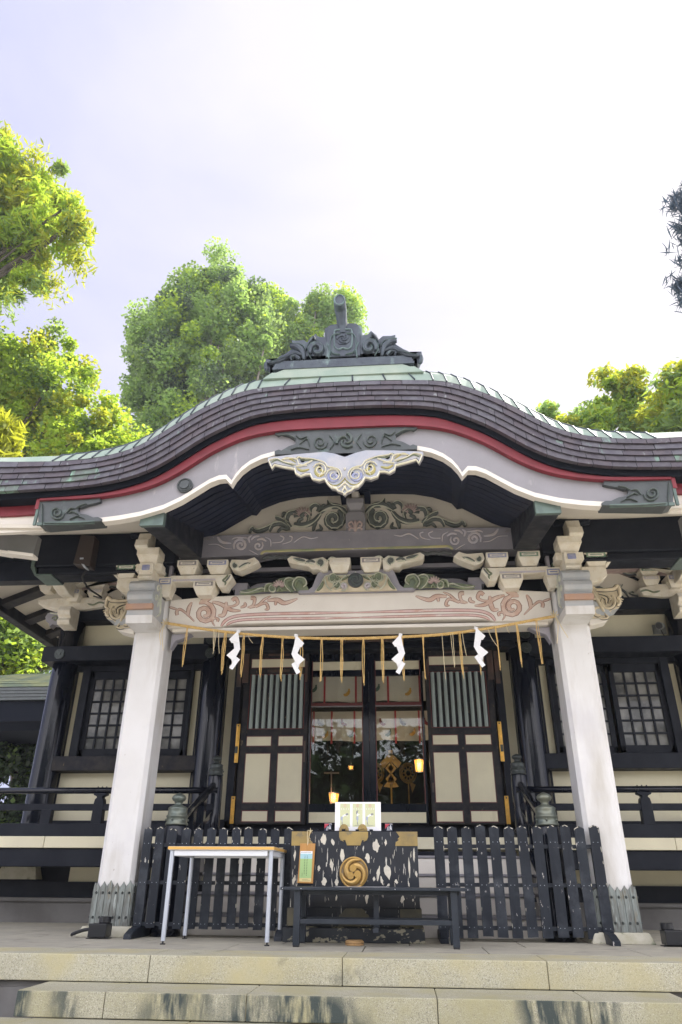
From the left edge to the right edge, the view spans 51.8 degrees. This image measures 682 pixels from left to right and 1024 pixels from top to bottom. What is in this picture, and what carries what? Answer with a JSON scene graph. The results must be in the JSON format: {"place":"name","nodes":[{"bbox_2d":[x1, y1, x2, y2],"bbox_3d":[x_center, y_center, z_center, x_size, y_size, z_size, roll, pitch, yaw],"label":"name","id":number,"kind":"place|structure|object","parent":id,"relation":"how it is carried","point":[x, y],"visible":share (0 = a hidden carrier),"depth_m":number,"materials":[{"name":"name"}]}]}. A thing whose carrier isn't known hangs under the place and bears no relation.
{"place":"outdoors","nodes":[
{"label":"outdoors","id":0,"kind":"place"},
{"bbox_2d":[324,824,331,830],"bbox_3d":[-0.118,2.924,6.496,0.068,0.066,0.046,-2,-28,4],"label":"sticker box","id":1,"kind":"object","parent":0,"point":[327,827],"visible":0.81,"depth_m":6.48,"materials":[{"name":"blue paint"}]},
{"bbox_2d":[0,0,681,802],"label":"sky","id":2,"kind":"structure","parent":0,"point":[490,178],"materials":[{"name":"white"}]},
{"bbox_2d":[385,824,392,830],"bbox_3d":[0.440,2.906,6.455,0.068,0.066,0.046,-2,-28,4],"label":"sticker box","id":3,"kind":"object","parent":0,"point":[388,827],"visible":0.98,"depth_m":6.44,"materials":[{"name":"red paint"}]},
{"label":"ground","id":4,"kind":"structure","parent":0,"visible":0},
{"bbox_2d":[0,405,28,457],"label":"drooping tree","id":5,"kind":"object","parent":4,"relation":"on","point":[12,437],"visible":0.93,"depth_m":13.68,"materials":[{"name":"yellow plant"}]},
{"bbox_2d":[0,741,36,822],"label":"garden bush","id":6,"kind":"object","parent":4,"relation":"on","point":[14,758],"visible":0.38,"depth_m":18.77,"materials":[{"name":"green plant"}]},
{"bbox_2d":[0,674,50,746],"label":"pavilion","id":7,"kind":"structure","parent":4,"relation":"on","point":[22,699],"depth_m":17.54,"materials":[{"name":"grey metal"}]},
{"bbox_2d":[0,617,51,784],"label":"garden tree","id":8,"kind":"object","parent":4,"relation":"on","point":[21,651],"visible":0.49,"depth_m":22.24,"materials":[{"name":"green plant"}]},
{"bbox_2d":[0,119,98,325],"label":"zelkova tree","id":9,"kind":"object","parent":4,"relation":"on","point":[40,211],"visible":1,"depth_m":20.65,"materials":[{"name":"green plant"}]},
{"bbox_2d":[0,316,152,456],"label":"ginkgo tree","id":10,"kind":"object","parent":4,"relation":"on","point":[39,399],"visible":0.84,"depth_m":22.09,"materials":[{"name":"green plant"}]},
{"bbox_2d":[118,236,286,437],"bbox_3d":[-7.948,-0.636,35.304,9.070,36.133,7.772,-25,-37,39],"label":"broadleaf tree","id":11,"kind":"object","parent":4,"relation":"on","point":[193,338],"visible":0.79,"depth_m":37.80,"materials":[{"name":"green plant"}]},
{"bbox_2d":[261,281,369,357],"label":"broadleaf tree","id":12,"kind":"object","parent":4,"relation":"on","point":[317,316],"visible":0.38,"depth_m":44.29,"materials":[{"name":"green plant"}]},
{"bbox_2d":[0,980,681,1023],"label":"stone steps","id":13,"kind":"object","parent":4,"relation":"on","point":[9,989],"depth_m":4.76,"materials":[{"name":"stone"}]},
{"bbox_2d":[0,947,681,991],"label":"platform edge","id":14,"kind":"object","parent":13,"relation":"on","point":[555,972],"visible":1,"depth_m":4.70,"materials":[{"name":"stone"}]},
{"bbox_2d":[0,922,681,956],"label":"platform paving","id":15,"kind":"structure","parent":13,"relation":"on","point":[32,934],"depth_m":5.65,"materials":[{"name":"stone"}]},
{"bbox_2d":[70,916,112,938],"bbox_3d":[-2.212,3.651,6.170,0.414,0.168,0.155,-5,-28,9],"label":"ground light","id":16,"kind":"object","parent":15,"relation":"on","point":[102,929],"visible":1,"depth_m":6.10,"materials":[{"name":"black plastic"}]},
{"bbox_2d":[123,827,292,941],"bbox_3d":[-1.153,3.408,6.485,1.422,0.906,0.660,-2,-28,4],"label":"picket fence","id":17,"kind":"object","parent":15,"relation":"on","point":[140,927],"visible":0.92,"depth_m":6.40,"materials":[{"name":"paint"}]},
{"bbox_2d":[160,846,286,945],"bbox_3d":[-0.976,3.269,6.003,0.899,0.706,0.710,-2,-28,4],"label":"white table","id":18,"kind":"object","parent":15,"relation":"on","point":[193,852],"visible":0.94,"depth_m":5.86,"materials":[{"name":"white metal"}]},
{"bbox_2d":[0,294,681,944],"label":"shrine hall","id":19,"kind":"structure","parent":15,"relation":"on","point":[342,478],"depth_m":7.70,"materials":[{"name":"black wood"}]},
{"bbox_2d":[73,535,116,598],"bbox_3d":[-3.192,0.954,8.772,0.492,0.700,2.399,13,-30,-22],"label":"loudspeaker","id":20,"kind":"object","parent":19,"relation":"attached to","point":[85,558],"visible":1,"depth_m":7.80,"materials":[{"name":"brown"}]},
{"bbox_2d":[230,653,309,823],"bbox_3d":[-0.942,2.938,9.304,0.992,2.197,0.094,-2,-28,4],"label":"door leaf","id":21,"kind":"structure","parent":19,"relation":"in","point":[271,780],"depth_m":9.24,"materials":[{"name":"paint"}]},
{"bbox_2d":[324,771,338,803],"bbox_3d":[-0.135,3.938,9.475,0.205,0.821,0.020,-2,-28,4],"label":"wooden stand","id":22,"kind":"object","parent":19,"relation":"on","point":[331,773],"visible":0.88,"depth_m":9.58,"materials":[{"name":"brown wood"}]},
{"bbox_2d":[328,787,339,803],"bbox_3d":[-0.099,4.060,9.504,0.154,0.633,0.134,-2,-28,4],"label":"paper lantern","id":23,"kind":"object","parent":19,"relation":"hanging from","point":[335,796],"visible":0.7,"depth_m":9.55,"materials":[{"name":"yellow paper"}]},
{"bbox_2d":[306,654,369,824],"bbox_3d":[-0.030,2.950,9.295,0.811,2.180,0.055,-2,-28,4],"label":"glass door","id":24,"kind":"structure","parent":19,"relation":"in","point":[316,814],"depth_m":9.44,"materials":[{"name":"paint"}]},
{"bbox_2d":[348,760,353,770],"bbox_3d":[0.156,3.994,11.067,0.089,0.152,0.077,-2,-28,4],"label":"paper lantern","id":25,"kind":"object","parent":19,"relation":"hanging from","point":[350,766],"visible":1,"depth_m":11.03,"materials":[{"name":"yellow paper"}]},
{"bbox_2d":[159,610,567,683],"bbox_3d":[0.185,1.430,7.291,4.292,0.759,0.074,-2,-28,4],"label":"sacred straw rope","id":26,"kind":"object","parent":19,"relation":"hanging from","point":[341,639],"visible":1,"depth_m":7.28,"materials":[{"name":"beige fabric"}]},
{"bbox_2d":[227,630,239,669],"bbox_3d":[-1.123,1.443,7.349,0.141,0.441,0.051,-2,-28,4],"label":"paper streamer","id":27,"kind":"object","parent":26,"relation":"hanging from","point":[233,653],"visible":1,"depth_m":7.32,"materials":[{"name":"white paper"}]},
{"bbox_2d":[291,634,304,673],"bbox_3d":[-0.443,1.473,7.272,0.141,0.441,0.051,-2,-28,4],"label":"paper streamer","id":28,"kind":"object","parent":26,"relation":"hanging from","point":[296,656],"visible":1,"depth_m":7.25,"materials":[{"name":"white paper"}]},
{"bbox_2d":[392,633,404,673],"bbox_3d":[0.586,1.452,7.190,0.141,0.441,0.051,-2,-28,4],"label":"paper streamer","id":29,"kind":"object","parent":26,"relation":"hanging from","point":[399,656],"visible":1,"depth_m":7.16,"materials":[{"name":"white paper"}]},
{"bbox_2d":[474,626,487,666],"bbox_3d":[1.423,1.375,7.154,0.141,0.441,0.051,-2,-28,4],"label":"paper streamer","id":30,"kind":"object","parent":26,"relation":"hanging from","point":[479,649],"visible":1,"depth_m":7.13,"materials":[{"name":"white paper"}]},
{"bbox_2d":[343,634,392,642],"bbox_3d":[0.348,1.415,9.136,0.641,0.564,0.144,-2,-28,4],"label":"name plaque","id":31,"kind":"object","parent":19,"relation":"attached to","point":[378,640],"visible":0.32,"depth_m":9.03,"materials":[{"name":"brown wood"}]},
{"bbox_2d":[312,671,425,702],"bbox_3d":[0.369,2.447,9.747,1.593,0.453,0.049,-2,-28,4],"label":"noren","id":32,"kind":"object","parent":19,"relation":"hanging from","point":[349,689],"visible":0.77,"depth_m":9.74,"materials":[{"name":"fabric"}]},
{"bbox_2d":[311,710,427,743],"bbox_3d":[0.449,3.140,10.227,1.838,0.462,0.046,-2,-28,4],"label":"noren","id":33,"kind":"object","parent":19,"relation":"hanging from","point":[331,726],"visible":0.79,"depth_m":10.24,"materials":[{"name":"fabric"}]},
{"bbox_2d":[377,763,383,792],"bbox_3d":[0.512,4.212,10.241,0.258,1.056,0.035,-2,-28,4],"label":"altar ornament","id":34,"kind":"object","parent":19,"relation":"hanging from","point":[380,766],"visible":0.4,"depth_m":10.38,"materials":[{"name":"gold metal"}]},
{"bbox_2d":[380,750,400,803],"bbox_3d":[0.711,3.964,9.880,0.307,1.164,0.037,-2,-28,4],"label":"gilded wand","id":35,"kind":"object","parent":19,"relation":"on","point":[391,758],"visible":0.95,"depth_m":10.03,"materials":[{"name":"gold metal"}]},
{"bbox_2d":[368,653,428,824],"bbox_3d":[0.740,2.926,9.238,0.731,2.180,0.055,-2,-28,4],"label":"glass door","id":36,"kind":"structure","parent":19,"relation":"in","point":[394,814],"depth_m":9.26,"materials":[{"name":"paint"}]},
{"bbox_2d":[399,762,416,803],"bbox_3d":[0.989,4.197,10.205,0.258,1.056,0.035,-2,-28,4],"label":"altar ornament","id":37,"kind":"object","parent":19,"relation":"in","point":[410,781],"visible":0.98,"depth_m":10.35,"materials":[{"name":"gold metal"}]},
{"bbox_2d":[414,753,422,772],"bbox_3d":[1.070,3.443,9.626,0.141,0.259,0.122,-2,-28,4],"label":"paper lantern","id":38,"kind":"object","parent":19,"relation":"hanging from","point":[418,762],"visible":0.93,"depth_m":9.58,"materials":[{"name":"yellow paper"}]},
{"bbox_2d":[424,650,510,824],"bbox_3d":[1.631,2.857,9.113,0.992,2.197,0.094,-2,-28,4],"label":"door leaf","id":39,"kind":"structure","parent":19,"relation":"in","point":[466,779],"depth_m":9.06,"materials":[{"name":"paint"}]},
{"bbox_2d":[652,622,666,634],"bbox_3d":[4.308,1.601,9.518,0.168,0.224,0.332,-15,-32,27],"label":"security camera","id":40,"kind":"object","parent":19,"relation":"attached to","point":[658,628],"visible":0.94,"depth_m":9.59,"materials":[{"name":"grey plastic"}]},
{"bbox_2d":[282,829,424,943],"bbox_3d":[0.135,3.387,6.390,1.197,0.872,0.760,-2,-28,4],"label":"money box","id":41,"kind":"object","parent":15,"relation":"on","point":[369,858],"visible":0.84,"depth_m":6.11,"materials":[{"name":"black wood"}]},
{"bbox_2d":[297,828,314,882],"bbox_3d":[-0.304,3.043,6.222,0.152,0.444,0.030,-2,-28,4],"label":"wooden sign","id":42,"kind":"object","parent":41,"relation":"attached to","point":[306,863],"visible":1,"depth_m":6.18,"materials":[{"name":"brown wood"}]},
{"bbox_2d":[335,802,380,830],"bbox_3d":[0.154,2.806,6.459,0.425,0.260,0.099,-2,-28,4],"label":"bowing poster","id":43,"kind":"object","parent":41,"relation":"on","point":[360,816],"visible":1,"depth_m":6.49,"materials":[{"name":"white paper"}]},
{"bbox_2d":[345,939,363,945],"bbox_3d":[0.109,3.477,5.665,0.152,0.036,0.152,-2,-28,4],"label":"wooden disc","id":44,"kind":"object","parent":15,"relation":"on","point":[353,942],"visible":1,"depth_m":5.62,"materials":[{"name":"brown wood"}]},
{"bbox_2d":[280,886,470,948],"bbox_3d":[0.283,3.275,5.686,1.510,0.416,0.483,-2,-28,4],"label":"long bench","id":45,"kind":"object","parent":15,"relation":"on","point":[301,920],"visible":1,"depth_m":5.58,"materials":[{"name":"painted wood"}]},
{"bbox_2d":[433,824,620,945],"bbox_3d":[1.598,3.312,6.286,1.491,0.926,0.660,-2,-28,4],"label":"picket fence","id":46,"kind":"object","parent":15,"relation":"on","point":[542,884],"visible":0.97,"depth_m":6.20,"materials":[{"name":"paint"}]},
{"bbox_2d":[659,922,681,946],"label":"ground light","id":47,"kind":"object","parent":15,"relation":"on","point":[670,936],"visible":1,"depth_m":5.74,"materials":[{"name":"black plastic"}]},
{"bbox_2d":[535,361,675,432],"bbox_3d":[9.033,2.290,18.521,6.320,15.516,2.964,5,-28,-8],"label":"maple tree","id":48,"kind":"object","parent":4,"relation":"on","point":[626,388],"visible":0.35,"depth_m":20.97,"materials":[{"name":"green plant"}]},
{"bbox_2d":[635,357,681,432],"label":"maple tree","id":49,"kind":"object","parent":4,"relation":"on","point":[669,390],"visible":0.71,"depth_m":18.82,"materials":[{"name":"green plant"}]},
{"bbox_2d":[658,180,681,316],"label":"willow tree","id":50,"kind":"object","parent":4,"relation":"on","point":[676,199],"visible":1,"depth_m":16.32,"materials":[{"name":"blue plant"}]},
{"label":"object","id":51,"kind":"structure","parent":4,"relation":"on","visible":0},
{"bbox_2d":[0,1017,283,1023],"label":"step","id":52,"kind":"object","parent":51,"relation":"on","point":[9,1020],"visible":1,"depth_m":4.24,"materials":[{"name":"stone"}]},
{"bbox_2d":[13,981,681,1023],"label":"step","id":53,"kind":"object","parent":52,"relation":"on","point":[258,1003],"visible":1,"depth_m":4.27,"materials":[{"name":"stone"}]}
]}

